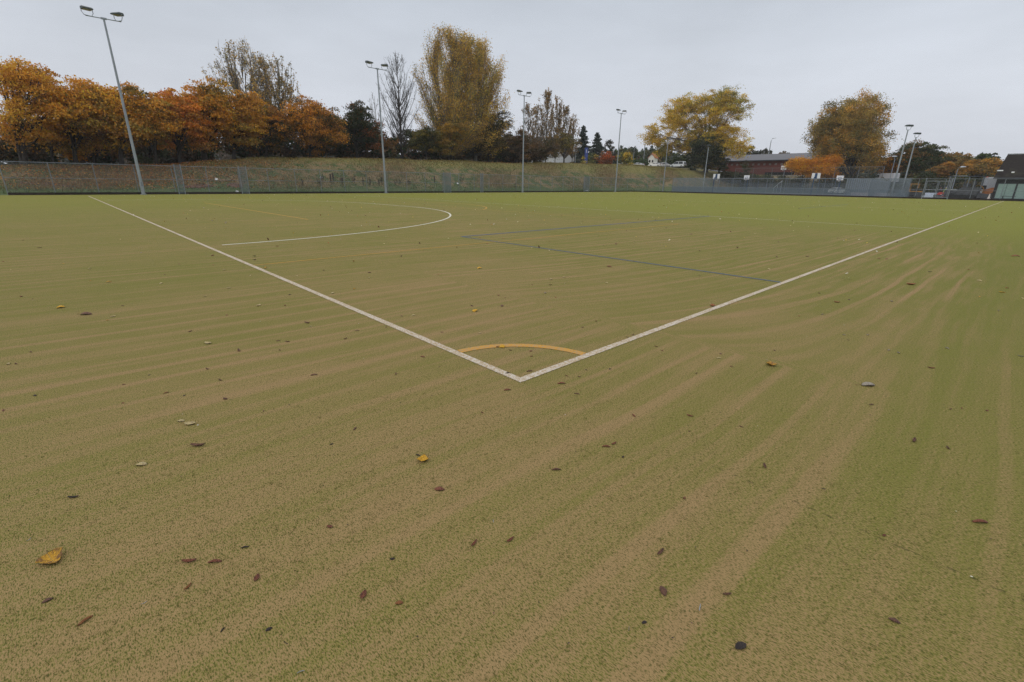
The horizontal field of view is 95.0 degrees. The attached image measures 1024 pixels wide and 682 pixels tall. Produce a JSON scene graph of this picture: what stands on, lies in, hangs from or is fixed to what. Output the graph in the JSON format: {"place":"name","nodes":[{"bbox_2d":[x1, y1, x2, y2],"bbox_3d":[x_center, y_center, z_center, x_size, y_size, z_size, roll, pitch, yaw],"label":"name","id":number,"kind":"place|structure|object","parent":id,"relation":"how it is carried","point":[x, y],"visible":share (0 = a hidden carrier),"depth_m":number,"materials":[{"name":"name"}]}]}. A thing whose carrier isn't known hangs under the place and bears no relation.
{"place":"outdoors","nodes":[
{"label":"outdoors","id":0,"kind":"place"},
{"bbox_2d":[0,156,933,195],"bbox_3d":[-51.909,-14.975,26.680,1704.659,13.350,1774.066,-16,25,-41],"label":"ground","id":1,"kind":"structure","parent":0,"point":[694,174],"depth_m":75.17,"materials":[{"name":"green plant"}]},
{"bbox_2d":[0,127,61,164],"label":"evergreen bush","id":2,"kind":"object","parent":1,"relation":"on","point":[33,156],"visible":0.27,"depth_m":59.01,"materials":[{"name":"green plant"}]},
{"bbox_2d":[0,55,84,164],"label":"maple tree","id":3,"kind":"object","parent":1,"relation":"on","point":[31,80],"visible":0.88,"depth_m":49.96,"materials":[{"name":"orange plant"}]},
{"bbox_2d":[24,116,93,163],"bbox_3d":[-54.632,-23.858,56.639,7.798,6.280,7.955,-16,25,-41],"label":"maple tree","id":4,"kind":"object","parent":1,"relation":"on","point":[51,147],"visible":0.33,"depth_m":55.35,"materials":[{"name":"orange plant"}]},
{"bbox_2d":[27,141,110,165],"bbox_3d":[-57.704,-25.410,60.688,8.378,6.494,7.048,-9,21,-28],"label":"evergreen bush","id":5,"kind":"object","parent":1,"relation":"on","point":[56,159],"visible":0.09,"depth_m":61.01,"materials":[{"name":"green plant"}]},
{"bbox_2d":[25,75,133,164],"bbox_3d":[-49.905,-25.491,55.299,10.730,10.306,12.494,-16,25,-41],"label":"maple tree","id":6,"kind":"object","parent":1,"relation":"on","point":[78,92],"visible":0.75,"depth_m":52.73,"materials":[{"name":"orange plant"}]},
{"bbox_2d":[65,129,132,165],"bbox_3d":[-51.581,-25.470,59.087,6.235,7.474,8.823,-7,20,-21],"label":"maple tree","id":7,"kind":"object","parent":1,"relation":"on","point":[107,151],"visible":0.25,"depth_m":57.63,"materials":[{"name":"orange plant"}]},
{"bbox_2d":[84,145,152,165],"bbox_3d":[-56.214,-27.501,64.775,11.386,7.826,9.968,-3,19,-12],"label":"evergreen bush","id":8,"kind":"object","parent":1,"relation":"on","point":[112,158],"visible":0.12,"depth_m":64.65,"materials":[{"name":"green plant"}]},
{"bbox_2d":[82,80,187,165],"bbox_3d":[-46.032,-26.316,57.639,10.438,10.032,11.680,-16,25,-41],"label":"maple tree","id":9,"kind":"object","parent":1,"relation":"on","point":[132,102],"visible":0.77,"depth_m":55.10,"materials":[{"name":"orange plant"}]},
{"bbox_2d":[98,138,176,163],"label":"evergreen bush","id":10,"kind":"object","parent":1,"relation":"on","point":[146,158],"visible":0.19,"depth_m":65.34,"materials":[{"name":"green plant"}]},
{"bbox_2d":[128,91,178,163],"bbox_3d":[-44.605,-26.137,58.130,5.717,8.951,6.687,-16,25,-41],"label":"maple tree","id":11,"kind":"object","parent":1,"relation":"on","point":[154,145],"visible":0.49,"depth_m":57.36,"materials":[{"name":"orange plant"}]},
{"bbox_2d":[144,140,208,163],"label":"evergreen bush","id":12,"kind":"object","parent":1,"relation":"on","point":[196,155],"visible":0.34,"depth_m":68.51,"materials":[{"name":"green plant"}]},
{"bbox_2d":[151,87,220,162],"bbox_3d":[-43.283,-27.861,61.435,8.897,9.688,9.567,-5,19,-16],"label":"maple tree","id":13,"kind":"object","parent":1,"relation":"on","point":[189,116],"visible":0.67,"depth_m":60.18,"materials":[{"name":"orange plant"}]},
{"bbox_2d":[182,139,229,161],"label":"evergreen bush","id":14,"kind":"object","parent":1,"relation":"on","point":[209,156],"visible":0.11,"depth_m":72.69,"materials":[{"name":"green plant"}]},
{"bbox_2d":[178,75,243,160],"bbox_3d":[-41.075,-30.124,64.309,8.125,11.298,10.002,-8,20,-23],"label":"maple tree","id":15,"kind":"object","parent":1,"relation":"on","point":[215,105],"visible":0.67,"depth_m":62.21,"materials":[{"name":"orange plant"}]},
{"bbox_2d":[202,38,279,156],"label":"poplar tree","id":16,"kind":"object","parent":1,"relation":"on","point":[233,76],"visible":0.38,"depth_m":79.53,"materials":[{"name":"brown plant"}]},
{"bbox_2d":[217,89,274,158],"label":"maple tree","id":17,"kind":"object","parent":1,"relation":"on","point":[251,125],"visible":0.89,"depth_m":66.21,"materials":[{"name":"orange plant"}]},
{"bbox_2d":[215,132,282,158],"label":"evergreen bush","id":18,"kind":"object","parent":1,"relation":"on","point":[243,152],"visible":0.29,"depth_m":74.44,"materials":[{"name":"green plant"}]},
{"bbox_2d":[238,132,284,157],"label":"evergreen bush","id":19,"kind":"object","parent":1,"relation":"on","point":[262,153],"visible":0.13,"depth_m":75.82,"materials":[{"name":"green plant"}]},
{"bbox_2d":[247,53,300,155],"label":"poplar tree","id":20,"kind":"object","parent":1,"relation":"on","point":[289,90],"visible":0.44,"depth_m":81.90,"materials":[{"name":"brown plant"}]},
{"bbox_2d":[255,100,293,157],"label":"maple tree","id":21,"kind":"object","parent":1,"relation":"on","point":[270,140],"visible":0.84,"depth_m":71.03,"materials":[{"name":"orange plant"}]},
{"bbox_2d":[267,131,307,158],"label":"evergreen bush","id":22,"kind":"object","parent":1,"relation":"on","point":[290,150],"visible":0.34,"depth_m":79.71,"materials":[{"name":"green plant"}]},
{"bbox_2d":[276,95,350,156],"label":"maple tree","id":23,"kind":"object","parent":1,"relation":"on","point":[312,120],"visible":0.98,"depth_m":72.95,"materials":[{"name":"orange plant"}]},
{"bbox_2d":[297,132,330,157],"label":"evergreen bush","id":24,"kind":"object","parent":1,"relation":"on","point":[305,155],"visible":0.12,"depth_m":81.08,"materials":[{"name":"green plant"}]},
{"bbox_2d":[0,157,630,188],"bbox_3d":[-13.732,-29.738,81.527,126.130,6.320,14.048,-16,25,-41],"label":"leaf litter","id":25,"kind":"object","parent":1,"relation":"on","point":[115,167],"visible":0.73,"depth_m":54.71,"materials":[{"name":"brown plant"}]},
{"bbox_2d":[320,140,370,157],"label":"evergreen bush","id":26,"kind":"object","parent":1,"relation":"on","point":[336,152],"visible":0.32,"depth_m":84.99,"materials":[{"name":"green plant"}]},
{"bbox_2d":[337,134,383,157],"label":"evergreen bush","id":27,"kind":"object","parent":1,"relation":"on","point":[365,155],"visible":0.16,"depth_m":87.53,"materials":[{"name":"green plant"}]},
{"bbox_2d":[338,100,389,157],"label":"tree","id":28,"kind":"object","parent":1,"relation":"on","point":[360,129],"visible":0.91,"depth_m":79.58,"materials":[{"name":"green plant"}]},
{"bbox_2d":[360,133,398,158],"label":"evergreen bush","id":29,"kind":"object","parent":1,"relation":"on","point":[389,148],"visible":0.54,"depth_m":88.34,"materials":[{"name":"green plant"}]},
{"bbox_2d":[381,136,410,158],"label":"evergreen bush","id":30,"kind":"object","parent":1,"relation":"on","point":[404,149],"visible":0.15,"depth_m":93.17,"materials":[{"name":"green plant"}]},
{"bbox_2d":[377,52,422,158],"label":"bare tree","id":31,"kind":"object","parent":1,"relation":"on","point":[400,131],"visible":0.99,"depth_m":90.46,"materials":[{"name":"brown plant"}]},
{"bbox_2d":[396,129,435,159],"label":"evergreen bush","id":32,"kind":"object","parent":1,"relation":"on","point":[413,154],"visible":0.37,"depth_m":94.89,"materials":[{"name":"green plant"}]},
{"bbox_2d":[406,125,451,159],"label":"maple tree","id":33,"kind":"object","parent":1,"relation":"on","point":[426,137],"visible":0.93,"depth_m":90.00,"materials":[{"name":"green plant"}]},
{"bbox_2d":[409,21,487,160],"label":"poplar tree","id":34,"kind":"object","parent":1,"relation":"on","point":[447,102],"visible":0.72,"depth_m":91.58,"materials":[{"name":"yellow plant"}]},
{"bbox_2d":[428,116,469,159],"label":"maple tree","id":35,"kind":"object","parent":1,"relation":"on","point":[453,132],"visible":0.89,"depth_m":89.87,"materials":[{"name":"brown plant"}]},
{"bbox_2d":[433,141,473,160],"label":"evergreen bush","id":36,"kind":"object","parent":1,"relation":"on","point":[465,156],"visible":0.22,"depth_m":99.88,"materials":[{"name":"green plant"}]},
{"bbox_2d":[430,28,514,160],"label":"poplar tree","id":37,"kind":"object","parent":1,"relation":"on","point":[488,101],"visible":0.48,"depth_m":97.06,"materials":[{"name":"yellow plant"}]},
{"bbox_2d":[469,110,514,161],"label":"oak tree","id":38,"kind":"object","parent":1,"relation":"on","point":[499,121],"visible":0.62,"depth_m":100.10,"materials":[{"name":"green plant"}]},
{"bbox_2d":[0,133,994,179],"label":"distant wood","id":39,"kind":"object","parent":1,"relation":"on","point":[228,157],"visible":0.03,"depth_m":211.95,"materials":[{"name":"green plant"}]},
{"bbox_2d":[489,133,510,162],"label":"evergreen bush","id":40,"kind":"object","parent":1,"relation":"on","point":[497,158],"visible":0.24,"depth_m":107.39,"materials":[{"name":"green plant"}]},
{"bbox_2d":[495,145,529,162],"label":"evergreen bush","id":41,"kind":"object","parent":1,"relation":"on","point":[510,159],"visible":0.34,"depth_m":110.01,"materials":[{"name":"green plant"}]},
{"bbox_2d":[498,129,533,162],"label":"thorn tree","id":42,"kind":"object","parent":1,"relation":"on","point":[516,142],"visible":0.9,"depth_m":105.34,"materials":[{"name":"brown plant"}]},
{"bbox_2d":[518,102,540,161],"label":"birch tree","id":43,"kind":"object","parent":1,"relation":"on","point":[527,111],"visible":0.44,"depth_m":111.34,"materials":[{"name":"brown plant"}]},
{"bbox_2d":[529,104,546,162],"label":"birch tree","id":44,"kind":"object","parent":1,"relation":"on","point":[538,118],"visible":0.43,"depth_m":114.62,"materials":[{"name":"brown plant"}]},
{"bbox_2d":[526,138,560,162],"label":"thorn tree","id":45,"kind":"object","parent":1,"relation":"on","point":[539,154],"visible":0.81,"depth_m":109.31,"materials":[{"name":"brown plant"}]},
{"bbox_2d":[538,87,558,161],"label":"birch tree","id":46,"kind":"object","parent":1,"relation":"on","point":[547,94],"visible":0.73,"depth_m":117.14,"materials":[{"name":"brown plant"}]},
{"bbox_2d":[532,137,574,162],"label":"pale warehouse","id":47,"kind":"structure","parent":1,"relation":"on","point":[568,158],"depth_m":182.81,"materials":[{"name":"metal"}]},
{"bbox_2d":[547,95,564,158],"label":"birch tree","id":48,"kind":"object","parent":1,"relation":"on","point":[558,119],"visible":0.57,"depth_m":120.64,"materials":[{"name":"brown plant"}]},
{"bbox_2d":[550,131,577,162],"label":"thorn tree","id":49,"kind":"object","parent":1,"relation":"on","point":[564,139],"visible":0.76,"depth_m":120.26,"materials":[{"name":"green plant"}]},
{"bbox_2d":[557,105,574,161],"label":"birch tree","id":50,"kind":"object","parent":1,"relation":"on","point":[566,112],"visible":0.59,"depth_m":124.42,"materials":[{"name":"brown plant"}]},
{"bbox_2d":[566,114,581,160],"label":"birch tree","id":51,"kind":"object","parent":1,"relation":"on","point":[572,155],"visible":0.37,"depth_m":128.92,"materials":[{"name":"brown plant"}]},
{"bbox_2d":[571,125,590,163],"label":"fir tree","id":52,"kind":"object","parent":1,"relation":"on","point":[583,141],"visible":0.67,"depth_m":178.31,"materials":[{"name":"green plant"}]},
{"bbox_2d":[588,132,603,163],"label":"fir tree","id":53,"kind":"object","parent":1,"relation":"on","point":[597,144],"visible":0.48,"depth_m":176.28,"materials":[{"name":"green plant"}]},
{"bbox_2d":[594,151,616,163],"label":"maple bush","id":54,"kind":"object","parent":1,"relation":"on","point":[606,159],"visible":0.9,"depth_m":150.07,"materials":[{"name":"red plant"}]},
{"bbox_2d":[618,151,633,163],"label":"round bush","id":55,"kind":"object","parent":1,"relation":"on","point":[626,158],"visible":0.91,"depth_m":142.50,"materials":[{"name":"yellow plant"}]},
{"bbox_2d":[622,148,645,161],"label":"evergreen bush","id":56,"kind":"object","parent":1,"relation":"on","point":[634,152],"visible":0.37,"depth_m":187.50,"materials":[{"name":"green plant"}]},
{"bbox_2d":[642,145,667,162],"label":"evergreen bush","id":57,"kind":"object","parent":1,"relation":"on","point":[650,151],"visible":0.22,"depth_m":215.83,"materials":[{"name":"green plant"}]},
{"bbox_2d":[662,152,695,167],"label":"evergreen bush","id":58,"kind":"object","parent":1,"relation":"on","point":[678,157],"visible":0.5,"depth_m":153.00,"materials":[{"name":"green plant"}]},
{"bbox_2d":[636,85,755,171],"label":"ash tree","id":59,"kind":"object","parent":1,"relation":"on","point":[722,101],"visible":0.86,"depth_m":130.77,"materials":[{"name":"yellow plant"}]},
{"bbox_2d":[682,135,727,174],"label":"holly tree","id":60,"kind":"object","parent":1,"relation":"on","point":[700,147],"visible":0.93,"depth_m":129.83,"materials":[{"name":"green plant"}]},
{"bbox_2d":[707,151,730,172],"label":"holly tree","id":61,"kind":"object","parent":1,"relation":"on","point":[723,164],"visible":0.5,"depth_m":130.74,"materials":[{"name":"green plant"}]},
{"bbox_2d":[736,160,752,187],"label":"scrub bush","id":62,"kind":"object","parent":1,"relation":"on","point":[744,167],"visible":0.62,"depth_m":126.55,"materials":[{"name":"green plant"}]},
{"bbox_2d":[717,153,816,174],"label":"brick building","id":63,"kind":"structure","parent":1,"relation":"on","point":[763,163],"depth_m":143.29,"materials":[{"name":"brown brick"}]},
{"bbox_2d":[770,173,795,189],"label":"scrub bush","id":64,"kind":"object","parent":1,"relation":"on","point":[780,180],"visible":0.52,"depth_m":120.61,"materials":[{"name":"green plant"}]},
{"bbox_2d":[672,178,912,196],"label":"court fence","id":65,"kind":"object","parent":1,"relation":"on","point":[832,191],"visible":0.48,"depth_m":81.98,"materials":[{"name":"grey metal"}]},
{"bbox_2d":[787,175,810,190],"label":"scrub bush","id":66,"kind":"object","parent":1,"relation":"on","point":[798,182],"visible":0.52,"depth_m":118.88,"materials":[{"name":"green plant"}]},
{"bbox_2d":[781,155,822,192],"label":"cherry tree","id":67,"kind":"object","parent":1,"relation":"on","point":[795,163],"visible":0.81,"depth_m":113.92,"materials":[{"name":"orange plant"}]},
{"bbox_2d":[733,166,884,192],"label":"tall court fence","id":68,"kind":"object","parent":1,"relation":"on","point":[812,172],"visible":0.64,"depth_m":112.39,"materials":[{"name":"metal"}]},
{"bbox_2d":[803,151,844,191],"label":"cherry tree","id":69,"kind":"object","parent":1,"relation":"on","point":[832,161],"visible":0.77,"depth_m":111.12,"materials":[{"name":"orange plant"}]},
{"bbox_2d":[635,178,1023,200],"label":"chain link fence","id":70,"kind":"object","parent":1,"relation":"on","point":[909,197],"visible":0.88,"depth_m":78.95,"materials":[{"name":"metal"}]},
{"bbox_2d":[799,85,903,181],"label":"oak tree","id":71,"kind":"object","parent":1,"relation":"on","point":[853,124],"visible":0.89,"depth_m":109.15,"materials":[{"name":"orange plant"}]},
{"bbox_2d":[844,179,887,194],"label":"court fence","id":72,"kind":"object","parent":1,"relation":"on","point":[861,185],"visible":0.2,"depth_m":85.39,"materials":[{"name":"metal"}]},
{"bbox_2d":[871,150,916,175],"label":"oak tree","id":73,"kind":"object","parent":1,"relation":"on","point":[888,164],"visible":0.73,"depth_m":112.15,"materials":[{"name":"green plant"}]},
{"bbox_2d":[888,138,951,173],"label":"oak tree","id":74,"kind":"object","parent":1,"relation":"on","point":[928,156],"visible":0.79,"depth_m":109.39,"materials":[{"name":"green plant"}]},
{"bbox_2d":[906,170,946,194],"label":"dark hedge","id":75,"kind":"object","parent":1,"relation":"on","point":[930,175],"visible":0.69,"depth_m":106.58,"materials":[{"name":"green plant"}]},
{"bbox_2d":[924,161,955,184],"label":"oak tree","id":76,"kind":"object","parent":1,"relation":"on","point":[942,169],"visible":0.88,"depth_m":105.65,"materials":[{"name":"orange plant"}]},
{"bbox_2d":[942,152,973,175],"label":"oak tree","id":77,"kind":"object","parent":1,"relation":"on","point":[955,159],"visible":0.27,"depth_m":110.05,"materials":[{"name":"brown plant"}]},
{"bbox_2d":[939,172,976,188],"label":"dark hedge","id":78,"kind":"object","parent":1,"relation":"on","point":[959,185],"visible":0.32,"depth_m":102.92,"materials":[{"name":"green plant"}]},
{"bbox_2d":[953,157,1003,178],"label":"oak tree","id":79,"kind":"object","parent":1,"relation":"on","point":[974,167],"visible":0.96,"depth_m":101.91,"materials":[{"name":"brown plant"}]},
{"bbox_2d":[974,152,1000,159],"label":"oak tree","id":80,"kind":"object","parent":1,"relation":"on","point":[982,155],"visible":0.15,"depth_m":112.82,"materials":[{"name":"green plant"}]},
{"bbox_2d":[0,192,1023,681],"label":"turf pitch","id":81,"kind":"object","parent":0,"point":[66,364],"visible":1,"depth_m":3.03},
{"bbox_2d":[35,547,62,563],"bbox_3d":[-1.981,0.924,2.021,0.082,0.029,0.110,-5,20,-17],"label":"fallen leaf","id":82,"kind":"object","parent":81,"relation":"on","point":[53,556],"visible":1,"depth_m":2.02,"materials":[{"name":"yellow plant"}]},
{"bbox_2d":[80,5,146,194],"bbox_3d":[-36.870,-22.227,44.616,3.044,15.869,0.997,-16,25,-41],"label":"floodlight mast","id":83,"kind":"object","parent":81,"relation":"on","point":[117,14],"visible":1,"depth_m":44.09,"materials":[{"name":"metal"}]},
{"bbox_2d":[0,161,635,194],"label":"chain link fence","id":84,"kind":"object","parent":81,"relation":"on","point":[586,183],"visible":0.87,"depth_m":53.85,"materials":[{"name":"metal"}]},
{"bbox_2d":[365,60,387,192],"bbox_3d":[-17.259,-27.909,62.206,3.044,15.869,0.997,-16,25,-41],"label":"floodlight mast","id":85,"kind":"object","parent":81,"relation":"on","point":[383,65],"visible":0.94,"depth_m":61.80,"materials":[{"name":"metal"}]},
{"bbox_2d":[159,198,674,264],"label":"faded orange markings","id":86,"kind":"object","parent":81,"relation":"on","point":[414,249],"visible":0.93,"depth_m":14.19,"materials":[{"name":"orange paint"}]},
{"bbox_2d":[0,348,1023,681],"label":"turf fibres","id":87,"kind":"object","parent":81,"relation":"on","point":[522,540],"visible":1,"depth_m":2.08,"materials":[{"name":"green plastic"}]},
{"bbox_2d":[458,344,584,354],"bbox_3d":[0.094,0.076,4.652,1.262,0.001,0.302,1,19,1],"label":"orange corner marking","id":88,"kind":"object","parent":81,"relation":"on","point":[521,345],"visible":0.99,"depth_m":4.69,"materials":[{"name":"orange paint"}]},
{"bbox_2d":[517,90,531,191],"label":"floodlight mast","id":89,"kind":"object","parent":81,"relation":"on","point":[523,138],"visible":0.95,"depth_m":79.24,"materials":[{"name":"metal"}]},
{"bbox_2d":[89,196,1002,381],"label":"white touchline markings","id":90,"kind":"object","parent":81,"relation":"on","point":[513,376],"visible":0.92,"depth_m":5.53,"materials":[{"name":"white paint"}]},
{"bbox_2d":[107,192,1019,273],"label":"leaf specks","id":91,"kind":"object","parent":81,"relation":"on","point":[570,196],"visible":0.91,"depth_m":32.20,"materials":[{"name":"brown plant"}]},
{"bbox_2d":[156,192,974,244],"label":"faded white markings","id":92,"kind":"object","parent":81,"relation":"on","point":[450,216],"visible":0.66,"depth_m":20.19,"materials":[{"name":"white paint"}]},
{"bbox_2d":[461,204,847,281],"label":"blue markings","id":93,"kind":"object","parent":81,"relation":"on","point":[615,258],"visible":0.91,"depth_m":12.32,"materials":[{"name":"blue paint"}]},
{"bbox_2d":[921,178,953,198],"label":"steel gate","id":94,"kind":"structure","parent":81,"relation":"on","point":[950,182],"depth_m":69.69,"materials":[{"name":"grey metal"}]},
{"bbox_2d":[0,0,1023,163],"label":"sky","id":95,"kind":"structure","parent":0,"point":[953,70],"materials":[{"name":"grey"}]},
{"bbox_2d":[726,192,843,194],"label":"court tarmac","id":96,"kind":"structure","parent":0,"point":[788,193],"depth_m":107.35,"materials":[{"name":"grey asphalt"}]},
{"bbox_2d":[674,178,740,191],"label":"court fence","id":97,"kind":"object","parent":96,"relation":"on","point":[710,180],"visible":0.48,"depth_m":110.84,"materials":[{"name":"grey metal"}]},
{"bbox_2d":[740,183,886,193],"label":"court fence","id":98,"kind":"object","parent":96,"relation":"on","point":[754,185],"visible":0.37,"depth_m":113.95,"materials":[{"name":"grey metal"}]},
{"bbox_2d":[980,177,996,192],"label":"delivery van","id":99,"kind":"object","parent":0,"point":[991,179],"visible":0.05,"depth_m":73.62,"materials":[{"name":"paint"}]},
{"label":"yard tarmac","id":100,"kind":"structure","parent":0,"visible":0},
{"bbox_2d":[868,179,910,196],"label":"court fence","id":101,"kind":"object","parent":100,"relation":"on","point":[888,187],"visible":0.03,"depth_m":75.91,"materials":[{"name":"grey metal"}]},
{"bbox_2d":[890,124,913,195],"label":"floodlight mast","id":102,"kind":"object","parent":100,"relation":"on","point":[909,125],"visible":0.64,"depth_m":73.33,"materials":[{"name":"metal"}]},
{"bbox_2d":[933,176,992,197],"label":"asphalt paver","id":103,"kind":"object","parent":100,"relation":"on","point":[957,194],"visible":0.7,"depth_m":70.69,"materials":[{"name":"metal"}]},
{"bbox_2d":[991,153,1023,199],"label":"clubhouse","id":104,"kind":"structure","parent":100,"relation":"on","point":[1014,162],"depth_m":66.36,"materials":[{"name":"tile"}]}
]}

